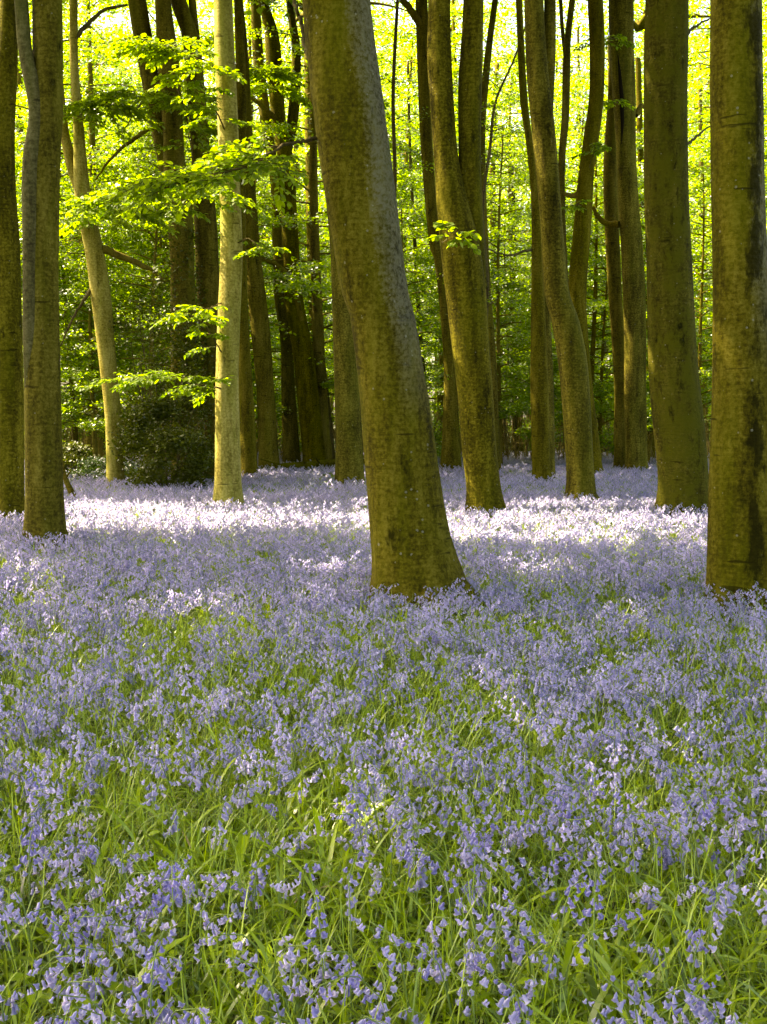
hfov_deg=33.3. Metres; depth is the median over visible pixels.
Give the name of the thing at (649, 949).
bluebell
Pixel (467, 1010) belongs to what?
bluebell
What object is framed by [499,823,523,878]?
bluebell
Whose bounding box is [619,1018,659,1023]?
bluebell
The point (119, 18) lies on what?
sky
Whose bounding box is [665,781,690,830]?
bluebell
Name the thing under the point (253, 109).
young beech
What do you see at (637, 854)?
bluebell
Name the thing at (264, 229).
young beech
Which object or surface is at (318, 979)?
bluebell
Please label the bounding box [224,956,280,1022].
bluebell
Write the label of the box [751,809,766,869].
bluebell
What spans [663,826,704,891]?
bluebell
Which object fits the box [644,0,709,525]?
beech tree
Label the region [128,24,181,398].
sapling
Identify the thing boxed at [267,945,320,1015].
bluebell
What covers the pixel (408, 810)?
bluebell
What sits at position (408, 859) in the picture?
bluebell
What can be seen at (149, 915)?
bluebell
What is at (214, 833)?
bluebell
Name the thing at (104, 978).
bluebell
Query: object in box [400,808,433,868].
bluebell
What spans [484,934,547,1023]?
bluebell
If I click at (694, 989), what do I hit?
bluebell
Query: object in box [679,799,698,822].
bluebell
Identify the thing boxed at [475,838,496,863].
bluebell
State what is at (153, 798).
bluebell
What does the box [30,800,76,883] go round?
bluebell
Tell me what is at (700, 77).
young beech
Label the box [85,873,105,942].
bluebell
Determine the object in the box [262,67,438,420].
young beech
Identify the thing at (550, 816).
bluebell
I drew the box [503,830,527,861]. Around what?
bluebell
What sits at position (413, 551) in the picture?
beech tree
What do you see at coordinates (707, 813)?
bluebell
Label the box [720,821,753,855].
bluebell
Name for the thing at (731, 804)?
bluebell
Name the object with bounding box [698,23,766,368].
young beech
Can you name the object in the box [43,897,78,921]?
bluebell
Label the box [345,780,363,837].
bluebell
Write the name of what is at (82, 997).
bluebell
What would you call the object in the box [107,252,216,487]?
holly bush
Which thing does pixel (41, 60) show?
beech tree
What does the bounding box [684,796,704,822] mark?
bluebell
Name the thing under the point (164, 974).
bluebell
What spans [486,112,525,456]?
sapling
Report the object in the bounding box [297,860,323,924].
bluebell
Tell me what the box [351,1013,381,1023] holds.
bluebell
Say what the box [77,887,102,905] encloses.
bluebell
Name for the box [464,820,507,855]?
bluebell
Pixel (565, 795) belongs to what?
bluebell
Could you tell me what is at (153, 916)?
bluebell
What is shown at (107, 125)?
young beech
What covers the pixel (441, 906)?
bluebell
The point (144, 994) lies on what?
bluebell
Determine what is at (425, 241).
young beech
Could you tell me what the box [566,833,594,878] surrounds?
bluebell
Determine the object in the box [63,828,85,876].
bluebell
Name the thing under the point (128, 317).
sapling
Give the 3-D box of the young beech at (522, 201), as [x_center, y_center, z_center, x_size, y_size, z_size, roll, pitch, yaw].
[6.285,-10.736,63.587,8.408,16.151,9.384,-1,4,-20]
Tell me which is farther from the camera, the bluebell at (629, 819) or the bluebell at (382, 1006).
the bluebell at (629, 819)
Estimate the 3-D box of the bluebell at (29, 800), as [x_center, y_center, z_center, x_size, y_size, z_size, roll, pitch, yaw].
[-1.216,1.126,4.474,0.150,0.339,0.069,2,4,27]
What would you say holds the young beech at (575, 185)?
on the ground at (146, 934)
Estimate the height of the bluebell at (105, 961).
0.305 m
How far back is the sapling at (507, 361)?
51.70 m
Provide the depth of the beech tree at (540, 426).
31.61 m
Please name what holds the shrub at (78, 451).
on the ground at (146, 934)
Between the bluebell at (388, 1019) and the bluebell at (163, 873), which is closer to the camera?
the bluebell at (388, 1019)
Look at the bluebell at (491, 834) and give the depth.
4.36 m
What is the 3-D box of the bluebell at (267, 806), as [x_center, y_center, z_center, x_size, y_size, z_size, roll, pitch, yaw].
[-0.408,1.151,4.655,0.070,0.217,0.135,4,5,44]
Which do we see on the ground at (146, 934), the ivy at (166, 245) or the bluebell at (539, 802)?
the bluebell at (539, 802)
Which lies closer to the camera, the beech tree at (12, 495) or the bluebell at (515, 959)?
the bluebell at (515, 959)
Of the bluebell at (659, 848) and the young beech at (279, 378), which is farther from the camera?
the young beech at (279, 378)
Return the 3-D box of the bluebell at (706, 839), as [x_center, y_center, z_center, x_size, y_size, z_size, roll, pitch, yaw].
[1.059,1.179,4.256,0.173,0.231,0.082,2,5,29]
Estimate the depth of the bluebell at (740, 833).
4.38 m
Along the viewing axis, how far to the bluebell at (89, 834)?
4.25 m
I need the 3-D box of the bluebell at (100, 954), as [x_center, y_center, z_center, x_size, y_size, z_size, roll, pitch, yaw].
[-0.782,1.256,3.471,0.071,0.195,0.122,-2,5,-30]
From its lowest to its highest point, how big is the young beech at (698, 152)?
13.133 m
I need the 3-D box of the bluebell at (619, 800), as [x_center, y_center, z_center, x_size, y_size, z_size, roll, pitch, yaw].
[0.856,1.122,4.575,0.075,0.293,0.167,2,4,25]
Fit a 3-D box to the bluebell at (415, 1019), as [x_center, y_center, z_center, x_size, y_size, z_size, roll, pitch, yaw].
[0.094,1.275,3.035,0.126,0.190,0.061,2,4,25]
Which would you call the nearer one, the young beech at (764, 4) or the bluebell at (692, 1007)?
the bluebell at (692, 1007)
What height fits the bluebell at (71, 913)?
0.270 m
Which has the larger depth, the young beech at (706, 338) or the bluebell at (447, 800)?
the young beech at (706, 338)
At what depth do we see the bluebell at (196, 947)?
3.36 m
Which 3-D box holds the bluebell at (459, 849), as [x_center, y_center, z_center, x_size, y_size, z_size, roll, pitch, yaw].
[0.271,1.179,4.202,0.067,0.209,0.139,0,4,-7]
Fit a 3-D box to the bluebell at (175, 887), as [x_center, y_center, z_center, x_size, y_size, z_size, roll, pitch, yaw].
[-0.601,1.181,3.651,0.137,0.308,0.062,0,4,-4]
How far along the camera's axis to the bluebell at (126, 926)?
3.35 m
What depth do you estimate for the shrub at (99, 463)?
31.15 m
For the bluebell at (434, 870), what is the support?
on the ground at (146, 934)
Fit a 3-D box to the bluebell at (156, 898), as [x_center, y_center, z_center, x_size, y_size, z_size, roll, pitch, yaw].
[-0.629,1.182,3.640,0.174,0.315,0.066,1,4,13]
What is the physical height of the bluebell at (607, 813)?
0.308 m
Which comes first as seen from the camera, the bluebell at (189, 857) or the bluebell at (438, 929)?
the bluebell at (438, 929)
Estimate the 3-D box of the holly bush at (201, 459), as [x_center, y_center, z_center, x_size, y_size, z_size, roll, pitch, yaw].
[-4.671,-1.476,27.989,2.606,2.431,2.544,-2,4,-27]
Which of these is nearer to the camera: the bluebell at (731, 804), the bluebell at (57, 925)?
the bluebell at (57, 925)
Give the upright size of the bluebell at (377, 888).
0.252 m
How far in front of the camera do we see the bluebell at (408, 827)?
4.30 m
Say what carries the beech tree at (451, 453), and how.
on the ground at (146, 934)
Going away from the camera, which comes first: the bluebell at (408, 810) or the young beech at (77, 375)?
the bluebell at (408, 810)
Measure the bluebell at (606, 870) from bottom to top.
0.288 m
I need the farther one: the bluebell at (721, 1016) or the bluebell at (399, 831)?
the bluebell at (399, 831)
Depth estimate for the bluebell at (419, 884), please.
3.91 m
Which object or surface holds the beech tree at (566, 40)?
on the ground at (146, 934)
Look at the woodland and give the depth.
109.01 m
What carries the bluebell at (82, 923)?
on the ground at (146, 934)
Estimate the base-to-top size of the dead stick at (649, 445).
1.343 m
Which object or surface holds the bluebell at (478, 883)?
on the ground at (146, 934)
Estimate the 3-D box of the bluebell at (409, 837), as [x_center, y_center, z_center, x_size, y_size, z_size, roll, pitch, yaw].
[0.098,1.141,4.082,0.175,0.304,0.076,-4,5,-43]
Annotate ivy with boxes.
[158,227,213,481]
[198,339,215,478]
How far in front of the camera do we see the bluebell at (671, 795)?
4.61 m
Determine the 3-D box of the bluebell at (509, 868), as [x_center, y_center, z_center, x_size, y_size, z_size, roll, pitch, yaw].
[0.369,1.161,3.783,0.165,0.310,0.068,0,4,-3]
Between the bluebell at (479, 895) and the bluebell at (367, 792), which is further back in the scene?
the bluebell at (367, 792)
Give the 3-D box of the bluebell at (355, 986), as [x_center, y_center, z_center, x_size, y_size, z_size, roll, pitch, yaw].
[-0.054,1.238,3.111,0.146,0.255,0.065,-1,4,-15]
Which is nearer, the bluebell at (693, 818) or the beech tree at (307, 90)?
the bluebell at (693, 818)
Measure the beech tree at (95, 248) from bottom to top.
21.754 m
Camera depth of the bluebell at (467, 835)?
4.23 m
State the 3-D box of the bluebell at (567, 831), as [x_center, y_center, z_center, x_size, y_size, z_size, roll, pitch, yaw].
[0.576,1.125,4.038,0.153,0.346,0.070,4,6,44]
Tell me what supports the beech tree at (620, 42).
on the ground at (146, 934)
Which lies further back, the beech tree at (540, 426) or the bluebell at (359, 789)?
the beech tree at (540, 426)
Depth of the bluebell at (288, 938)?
3.35 m
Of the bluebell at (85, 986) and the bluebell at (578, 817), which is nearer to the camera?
the bluebell at (85, 986)
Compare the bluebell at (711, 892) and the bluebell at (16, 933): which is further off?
the bluebell at (711, 892)
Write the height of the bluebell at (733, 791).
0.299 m
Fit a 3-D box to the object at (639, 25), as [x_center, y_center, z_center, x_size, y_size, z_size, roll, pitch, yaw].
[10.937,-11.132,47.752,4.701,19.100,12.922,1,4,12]
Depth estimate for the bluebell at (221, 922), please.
3.37 m
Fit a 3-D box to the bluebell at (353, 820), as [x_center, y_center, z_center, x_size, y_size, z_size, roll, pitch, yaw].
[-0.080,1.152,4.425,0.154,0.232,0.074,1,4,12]
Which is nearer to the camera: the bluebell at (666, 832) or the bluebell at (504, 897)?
the bluebell at (504, 897)
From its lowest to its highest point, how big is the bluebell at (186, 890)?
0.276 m
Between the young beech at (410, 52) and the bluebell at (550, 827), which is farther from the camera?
the young beech at (410, 52)
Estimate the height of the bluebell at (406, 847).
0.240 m
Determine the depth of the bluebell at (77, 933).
3.35 m
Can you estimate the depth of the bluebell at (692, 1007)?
2.87 m
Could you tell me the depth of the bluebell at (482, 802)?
4.50 m
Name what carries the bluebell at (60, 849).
on the ground at (146, 934)
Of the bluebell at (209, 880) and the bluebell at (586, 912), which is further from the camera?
the bluebell at (209, 880)
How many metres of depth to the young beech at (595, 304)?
43.26 m
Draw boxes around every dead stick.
[63,462,77,499]
[647,431,653,470]
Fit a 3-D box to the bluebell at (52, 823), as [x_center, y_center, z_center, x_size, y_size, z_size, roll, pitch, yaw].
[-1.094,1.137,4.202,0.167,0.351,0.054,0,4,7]
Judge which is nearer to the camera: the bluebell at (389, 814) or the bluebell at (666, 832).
the bluebell at (666, 832)
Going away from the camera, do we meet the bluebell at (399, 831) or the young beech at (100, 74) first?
the bluebell at (399, 831)
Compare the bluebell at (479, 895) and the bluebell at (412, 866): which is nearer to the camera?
the bluebell at (479, 895)
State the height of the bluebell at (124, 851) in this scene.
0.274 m
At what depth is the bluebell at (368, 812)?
4.35 m
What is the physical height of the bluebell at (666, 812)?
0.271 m
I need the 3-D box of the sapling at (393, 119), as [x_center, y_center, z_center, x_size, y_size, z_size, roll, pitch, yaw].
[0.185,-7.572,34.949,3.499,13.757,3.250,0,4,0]
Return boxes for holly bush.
[104,389,214,494]
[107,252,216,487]
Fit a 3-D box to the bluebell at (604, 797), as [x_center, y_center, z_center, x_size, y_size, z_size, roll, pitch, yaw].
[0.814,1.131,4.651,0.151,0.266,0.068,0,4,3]
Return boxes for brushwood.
[24,380,711,464]
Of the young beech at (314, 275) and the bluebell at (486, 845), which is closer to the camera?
the bluebell at (486, 845)
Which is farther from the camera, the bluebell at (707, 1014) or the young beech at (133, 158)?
the young beech at (133, 158)
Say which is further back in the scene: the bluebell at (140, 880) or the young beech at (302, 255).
the young beech at (302, 255)
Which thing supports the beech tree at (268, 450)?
on the ground at (146, 934)
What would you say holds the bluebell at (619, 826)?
on the ground at (146, 934)
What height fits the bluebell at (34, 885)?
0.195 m
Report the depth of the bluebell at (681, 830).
4.25 m
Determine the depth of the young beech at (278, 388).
60.71 m
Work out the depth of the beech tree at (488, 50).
36.43 m
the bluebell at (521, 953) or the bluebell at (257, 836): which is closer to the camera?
the bluebell at (521, 953)
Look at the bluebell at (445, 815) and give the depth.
4.46 m
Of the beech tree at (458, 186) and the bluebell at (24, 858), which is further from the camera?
the beech tree at (458, 186)
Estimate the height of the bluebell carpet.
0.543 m
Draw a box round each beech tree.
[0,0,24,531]
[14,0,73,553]
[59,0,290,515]
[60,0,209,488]
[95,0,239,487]
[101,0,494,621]
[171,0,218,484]
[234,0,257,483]
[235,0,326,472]
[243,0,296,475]
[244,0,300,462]
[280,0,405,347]
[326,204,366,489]
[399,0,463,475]
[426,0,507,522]
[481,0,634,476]
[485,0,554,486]
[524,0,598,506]
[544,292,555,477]
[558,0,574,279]
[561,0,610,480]
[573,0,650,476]
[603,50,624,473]
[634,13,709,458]
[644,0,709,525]
[704,0,766,620]
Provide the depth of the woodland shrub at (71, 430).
55.33 m
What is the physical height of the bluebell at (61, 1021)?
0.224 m
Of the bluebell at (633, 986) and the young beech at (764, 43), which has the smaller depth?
the bluebell at (633, 986)
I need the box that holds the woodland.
[15,0,766,434]
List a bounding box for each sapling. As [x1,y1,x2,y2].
[61,201,118,456]
[107,203,137,423]
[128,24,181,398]
[288,214,334,458]
[375,0,449,379]
[379,61,442,405]
[426,27,564,312]
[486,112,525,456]
[489,58,520,453]
[492,247,530,456]
[594,222,620,454]
[688,59,710,451]
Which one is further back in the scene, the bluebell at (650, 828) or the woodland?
the woodland
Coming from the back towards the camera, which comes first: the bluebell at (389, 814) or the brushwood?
the brushwood
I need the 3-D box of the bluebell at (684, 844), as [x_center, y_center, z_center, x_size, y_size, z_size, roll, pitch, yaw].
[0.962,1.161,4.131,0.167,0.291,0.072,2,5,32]
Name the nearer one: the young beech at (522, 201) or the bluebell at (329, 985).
the bluebell at (329, 985)
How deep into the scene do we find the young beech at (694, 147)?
79.60 m
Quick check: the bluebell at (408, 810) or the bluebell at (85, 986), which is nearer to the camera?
the bluebell at (85, 986)
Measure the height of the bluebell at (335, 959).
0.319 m
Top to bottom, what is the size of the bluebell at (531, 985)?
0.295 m
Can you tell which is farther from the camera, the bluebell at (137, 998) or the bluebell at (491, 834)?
the bluebell at (491, 834)
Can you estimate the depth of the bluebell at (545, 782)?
4.64 m
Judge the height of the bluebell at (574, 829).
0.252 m
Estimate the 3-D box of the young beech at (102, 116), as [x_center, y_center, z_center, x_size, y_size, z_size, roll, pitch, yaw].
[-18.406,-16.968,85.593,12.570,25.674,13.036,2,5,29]
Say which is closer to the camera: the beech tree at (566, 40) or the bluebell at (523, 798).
the bluebell at (523, 798)
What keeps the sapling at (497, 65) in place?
on the ground at (146, 934)
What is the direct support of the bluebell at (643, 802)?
on the ground at (146, 934)
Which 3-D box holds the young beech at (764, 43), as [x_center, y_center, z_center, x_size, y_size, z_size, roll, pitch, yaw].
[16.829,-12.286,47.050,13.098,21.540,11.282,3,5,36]
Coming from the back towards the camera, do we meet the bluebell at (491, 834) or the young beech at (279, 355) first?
the young beech at (279, 355)
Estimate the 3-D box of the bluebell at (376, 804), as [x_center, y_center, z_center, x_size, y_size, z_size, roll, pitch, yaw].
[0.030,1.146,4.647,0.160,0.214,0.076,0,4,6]
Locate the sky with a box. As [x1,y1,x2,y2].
[15,0,766,425]
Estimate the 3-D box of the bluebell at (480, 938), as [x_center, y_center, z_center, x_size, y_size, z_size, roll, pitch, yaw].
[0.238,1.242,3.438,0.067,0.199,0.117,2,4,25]
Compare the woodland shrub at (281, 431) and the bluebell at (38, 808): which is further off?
the woodland shrub at (281, 431)
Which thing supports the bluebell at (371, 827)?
on the ground at (146, 934)
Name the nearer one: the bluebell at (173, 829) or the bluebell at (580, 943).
the bluebell at (580, 943)
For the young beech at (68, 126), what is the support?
on the ground at (146, 934)
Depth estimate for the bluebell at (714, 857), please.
4.23 m
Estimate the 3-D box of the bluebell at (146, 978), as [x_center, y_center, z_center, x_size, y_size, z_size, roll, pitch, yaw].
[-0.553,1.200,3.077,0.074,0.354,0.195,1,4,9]
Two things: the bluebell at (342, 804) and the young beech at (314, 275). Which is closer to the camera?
the bluebell at (342, 804)
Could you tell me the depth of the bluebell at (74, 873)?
4.04 m
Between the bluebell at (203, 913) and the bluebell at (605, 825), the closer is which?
the bluebell at (203, 913)
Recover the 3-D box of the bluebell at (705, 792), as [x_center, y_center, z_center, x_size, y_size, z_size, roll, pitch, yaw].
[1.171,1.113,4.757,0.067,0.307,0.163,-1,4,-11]
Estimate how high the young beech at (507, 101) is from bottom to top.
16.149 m
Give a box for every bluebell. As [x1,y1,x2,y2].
[0,886,39,1003]
[0,924,11,985]
[0,929,18,955]
[0,985,7,1023]
[14,824,41,929]
[17,789,54,878]
[19,830,38,883]
[20,764,49,859]
[21,792,66,874]
[21,812,44,872]
[23,839,62,909]
[26,966,71,1015]
[27,906,64,955]
[28,869,63,925]
[29,876,85,956]
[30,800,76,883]
[30,808,72,900]
[31,955,85,1022]
[34,1014,60,1023]
[37,848,65,925]
[38,1015,80,1023]
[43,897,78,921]
[44,838,81,905]
[46,915,81,995]
[48,993,105,1023]
[49,856,78,899]
[52,915,105,996]
[53,903,92,947]
[53,930,110,999]
[54,980,101,1021]
[58,858,83,923]
[59,844,95,885]
[59,1004,101,1023]
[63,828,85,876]
[63,908,93,970]
[65,909,103,941]
[66,820,85,837]
[66,972,112,1011]
[67,843,113,905]
[67,947,127,1000]
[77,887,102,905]
[78,812,100,847]
[79,831,98,898]
[81,943,105,975]
[84,904,127,979]
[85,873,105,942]
[87,972,110,1007]
[90,897,112,999]
[96,923,156,991]
[102,908,149,986]
[107,870,154,951]
[108,881,140,957]
[109,851,153,901]
[110,974,139,998]
[112,837,133,917]
[116,991,153,1023]
[119,932,169,991]
[120,905,172,975]
[121,875,159,967]
[131,875,186,977]
[132,928,173,1023]
[133,907,158,931]
[139,917,190,972]
[140,779,163,861]
[141,956,175,1016]
[141,961,181,1023]
[146,996,184,1023]
[147,875,195,962]
[152,956,183,994]
[153,1005,182,1023]
[157,858,206,974]
[157,862,171,940]
[157,862,181,973]
[162,808,187,861]
[162,1007,208,1023]
[165,852,191,917]
[169,878,196,934]
[174,936,222,1010]
[181,1008,210,1023]
[188,872,224,943]
[193,880,226,1006]
[194,913,237,997]
[201,826,229,884]
[203,870,239,929]
[207,932,269,1023]
[212,794,235,875]
[220,900,248,947]
[224,881,260,930]
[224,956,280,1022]
[240,865,269,940]
[241,982,290,1020]
[243,829,270,850]
[251,845,279,941]
[255,802,288,818]
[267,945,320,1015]
[270,831,308,897]
[270,878,300,930]
[277,933,306,1013]
[282,973,317,1023]
[288,834,310,874]
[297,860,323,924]
[300,888,327,985]
[300,974,354,1023]
[304,812,335,844]
[308,945,333,1017]
[313,983,345,1008]
[319,830,362,875]
[320,951,370,1010]
[331,975,381,1020]
[332,812,361,847]
[333,796,349,837]
[334,955,362,1021]
[338,811,378,855]
[338,874,360,1008]
[341,777,376,860]
[343,846,369,942]
[345,766,381,847]
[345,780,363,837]
[345,792,383,861]
[346,787,365,879]
[349,838,374,887]
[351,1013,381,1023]
[352,824,380,861]
[353,986,392,1023]
[355,861,392,902]
[357,921,413,1023]
[359,878,396,947]
[363,1016,390,1023]
[364,761,391,837]
[369,810,387,858]
[370,799,402,819]
[372,962,397,1023]
[380,802,411,845]
[386,809,401,827]
[386,820,417,856]
[387,807,419,848]
[387,826,429,906]
[388,796,408,866]
[391,803,425,837]
[392,820,437,912]
[394,841,417,880]
[396,794,430,838]
[397,937,453,1023]
[397,1007,431,1023]
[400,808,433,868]
[402,852,425,897]
[404,850,448,902]
[404,854,427,908]
[407,861,435,918]
[411,847,432,908]
[416,794,450,849]
[416,916,462,996]
[418,964,450,1015]
[420,940,452,1019]
[427,796,453,835]
[434,828,479,886]
[435,868,459,968]
[438,799,462,856]
[441,819,492,894]
[445,971,474,1023]
[449,848,487,909]
[450,846,490,918]
[452,878,486,922]
[453,788,482,860]
[455,934,483,974]
[456,814,491,873]
[456,836,474,879]
[456,884,498,927]
[458,902,482,1022]
[458,947,485,1023]
[460,787,493,858]
[460,824,482,852]
[460,950,494,1023]
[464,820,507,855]
[466,877,487,917]
[472,789,510,863]
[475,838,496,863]
[480,830,501,858]
[480,845,510,887]
[481,855,531,921]
[481,924,531,977]
[482,997,521,1023]
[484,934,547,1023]
[485,903,508,991]
[487,886,513,983]
[493,979,532,1023]
[495,902,547,1016]
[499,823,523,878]
[501,822,524,877]
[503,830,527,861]
[511,780,535,861]
[511,820,536,874]
[514,809,552,870]
[519,778,536,841]
[519,975,545,1014]
[520,816,536,854]
[522,792,554,826]
[528,867,562,933]
[529,871,556,937]
[529,949,564,984]
[530,822,558,900]
[531,804,567,875]
[535,798,567,847]
[535,803,552,835]
[540,795,579,878]
[540,852,580,916]
[543,777,558,843]
[547,819,591,893]
[548,799,566,852]
[548,801,579,843]
[550,876,591,969]
[554,817,591,891]
[555,781,602,885]
[558,859,606,917]
[559,790,571,852]
[559,810,600,879]
[561,925,621,993]
[565,823,589,857]
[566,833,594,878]
[567,844,593,881]
[576,841,618,912]
[576,872,605,979]
[582,998,637,1023]
[585,813,620,850]
[587,788,624,832]
[591,803,633,887]
[591,838,617,940]
[595,830,621,875]
[605,805,635,860]
[608,807,648,874]
[612,811,654,904]
[613,791,633,841]
[613,908,644,956]
[614,816,641,861]
[614,819,633,889]
[617,811,660,914]
[617,969,654,1018]
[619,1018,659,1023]
[621,833,642,923]
[624,791,649,855]
[625,882,660,907]
[629,822,665,856]
[629,941,669,985]
[638,806,665,870]
[640,890,661,938]
[643,814,684,860]
[645,807,681,851]
[645,844,684,887]
[651,1002,694,1023]
[652,855,682,876]
[655,846,676,884]
[659,818,698,894]
[659,826,675,883]
[660,823,704,923]
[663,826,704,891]
[663,883,711,926]
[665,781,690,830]
[666,813,690,899]
[668,789,699,876]
[668,790,684,839]
[669,986,725,1023]
[673,975,720,1019]
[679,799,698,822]
[679,836,728,886]
[680,792,741,891]
[680,812,704,831]
[681,785,709,838]
[681,996,731,1023]
[683,994,724,1023]
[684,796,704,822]
[684,926,709,991]
[685,875,728,943]
[686,921,721,1018]
[690,794,716,829]
[691,768,712,808]
[696,839,721,873]
[698,905,740,981]
[700,821,737,884]
[701,880,737,996]
[711,818,758,855]
[716,862,743,980]
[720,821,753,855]
[721,798,739,873]
[721,815,753,859]
[722,784,734,872]
[726,810,766,880]
[728,853,757,879]
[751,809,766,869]
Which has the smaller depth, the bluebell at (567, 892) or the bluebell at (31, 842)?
the bluebell at (567, 892)
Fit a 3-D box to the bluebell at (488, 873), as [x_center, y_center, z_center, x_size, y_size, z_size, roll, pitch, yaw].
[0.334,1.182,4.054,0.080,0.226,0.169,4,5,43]
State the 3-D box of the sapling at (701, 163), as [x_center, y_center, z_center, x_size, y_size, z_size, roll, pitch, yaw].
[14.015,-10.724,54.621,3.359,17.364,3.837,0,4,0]
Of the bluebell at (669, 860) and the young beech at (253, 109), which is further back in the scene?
the young beech at (253, 109)
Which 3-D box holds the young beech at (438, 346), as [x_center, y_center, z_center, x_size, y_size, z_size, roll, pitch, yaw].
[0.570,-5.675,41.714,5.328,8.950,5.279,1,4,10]
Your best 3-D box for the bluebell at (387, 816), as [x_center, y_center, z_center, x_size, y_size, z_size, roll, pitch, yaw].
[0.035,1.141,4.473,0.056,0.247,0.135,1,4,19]
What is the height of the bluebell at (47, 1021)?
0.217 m
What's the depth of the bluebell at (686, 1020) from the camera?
3.00 m
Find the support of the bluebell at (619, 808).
on the ground at (146, 934)
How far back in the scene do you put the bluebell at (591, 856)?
4.00 m
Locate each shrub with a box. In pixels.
[61,390,83,445]
[62,440,105,478]
[66,455,140,485]
[277,418,334,450]
[430,411,439,437]
[508,417,531,452]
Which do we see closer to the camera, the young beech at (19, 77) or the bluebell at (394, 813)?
the bluebell at (394, 813)
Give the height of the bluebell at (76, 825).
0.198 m
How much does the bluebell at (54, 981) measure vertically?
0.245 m
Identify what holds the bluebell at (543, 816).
on the ground at (146, 934)
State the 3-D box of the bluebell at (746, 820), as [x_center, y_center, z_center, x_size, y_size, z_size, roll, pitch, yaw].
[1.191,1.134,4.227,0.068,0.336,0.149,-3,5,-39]
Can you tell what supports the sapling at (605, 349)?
on the ground at (146, 934)
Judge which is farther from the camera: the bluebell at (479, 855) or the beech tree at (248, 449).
the beech tree at (248, 449)
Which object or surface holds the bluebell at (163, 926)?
on the ground at (146, 934)
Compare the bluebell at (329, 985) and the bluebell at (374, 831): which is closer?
the bluebell at (329, 985)
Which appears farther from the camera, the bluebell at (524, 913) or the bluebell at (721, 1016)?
the bluebell at (524, 913)
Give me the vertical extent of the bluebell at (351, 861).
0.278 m
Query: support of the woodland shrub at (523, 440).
on the ground at (146, 934)
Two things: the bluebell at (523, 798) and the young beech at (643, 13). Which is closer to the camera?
the bluebell at (523, 798)
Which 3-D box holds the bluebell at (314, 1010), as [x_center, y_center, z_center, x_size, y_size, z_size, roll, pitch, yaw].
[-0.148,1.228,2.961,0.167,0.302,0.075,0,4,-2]
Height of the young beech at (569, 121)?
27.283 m
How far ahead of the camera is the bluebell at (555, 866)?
4.04 m
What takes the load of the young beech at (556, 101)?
on the ground at (146, 934)
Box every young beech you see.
[15,0,145,446]
[15,0,190,461]
[15,0,219,457]
[15,20,135,313]
[16,2,148,365]
[16,144,167,456]
[16,181,124,459]
[19,155,170,465]
[23,38,169,383]
[59,98,219,370]
[60,126,249,452]
[61,61,167,356]
[62,0,280,429]
[65,103,219,465]
[74,70,280,429]
[96,58,300,440]
[104,74,271,403]
[122,0,497,458]
[162,0,333,427]
[162,0,438,407]
[198,172,334,451]
[216,137,333,426]
[219,217,280,427]
[248,34,443,413]
[253,98,333,441]
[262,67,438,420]
[265,1,436,403]
[270,30,434,421]
[299,0,575,456]
[319,198,462,458]
[326,42,507,364]
[388,70,530,449]
[398,3,600,412]
[399,0,557,441]
[406,81,612,452]
[417,122,574,463]
[428,128,597,429]
[439,34,612,420]
[488,49,610,444]
[492,97,650,446]
[493,125,708,439]
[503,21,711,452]
[520,51,712,390]
[553,161,651,457]
[555,0,710,379]
[558,62,711,408]
[593,0,766,414]
[595,166,712,432]
[599,21,766,342]
[608,55,766,404]
[643,0,766,344]
[688,14,766,342]
[688,53,765,388]
[693,0,766,298]
[693,88,766,422]
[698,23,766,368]
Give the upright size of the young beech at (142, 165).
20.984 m
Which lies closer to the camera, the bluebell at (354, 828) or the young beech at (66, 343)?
the bluebell at (354, 828)
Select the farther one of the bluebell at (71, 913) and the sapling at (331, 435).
the sapling at (331, 435)
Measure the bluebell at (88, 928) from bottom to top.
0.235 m
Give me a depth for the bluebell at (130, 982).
3.28 m
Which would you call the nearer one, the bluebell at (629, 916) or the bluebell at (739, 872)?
the bluebell at (629, 916)
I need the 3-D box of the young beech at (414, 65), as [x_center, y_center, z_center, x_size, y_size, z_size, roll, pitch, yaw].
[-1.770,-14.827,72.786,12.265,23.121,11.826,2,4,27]
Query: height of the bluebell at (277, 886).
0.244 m
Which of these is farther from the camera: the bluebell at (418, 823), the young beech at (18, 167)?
the young beech at (18, 167)
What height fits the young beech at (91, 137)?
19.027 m
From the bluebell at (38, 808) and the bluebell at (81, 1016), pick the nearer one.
the bluebell at (81, 1016)
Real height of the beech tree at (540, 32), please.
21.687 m
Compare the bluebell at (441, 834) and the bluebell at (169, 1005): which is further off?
the bluebell at (441, 834)
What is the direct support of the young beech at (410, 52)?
on the ground at (146, 934)
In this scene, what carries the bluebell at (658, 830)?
on the ground at (146, 934)
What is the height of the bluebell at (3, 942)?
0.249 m
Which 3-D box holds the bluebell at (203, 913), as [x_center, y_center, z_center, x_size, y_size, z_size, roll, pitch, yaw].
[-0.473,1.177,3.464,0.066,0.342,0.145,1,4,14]
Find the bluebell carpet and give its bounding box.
[0,449,766,1023]
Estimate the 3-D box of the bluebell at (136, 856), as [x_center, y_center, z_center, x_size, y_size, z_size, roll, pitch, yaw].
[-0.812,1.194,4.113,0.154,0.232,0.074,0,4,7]
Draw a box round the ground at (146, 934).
[0,427,766,1023]
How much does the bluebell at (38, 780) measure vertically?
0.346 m
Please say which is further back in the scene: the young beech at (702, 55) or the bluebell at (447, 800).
the young beech at (702, 55)
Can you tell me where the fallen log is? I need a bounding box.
[258,457,364,472]
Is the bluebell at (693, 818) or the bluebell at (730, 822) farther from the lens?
the bluebell at (693, 818)
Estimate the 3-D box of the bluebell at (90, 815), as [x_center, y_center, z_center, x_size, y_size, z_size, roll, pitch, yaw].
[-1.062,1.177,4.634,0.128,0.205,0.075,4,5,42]

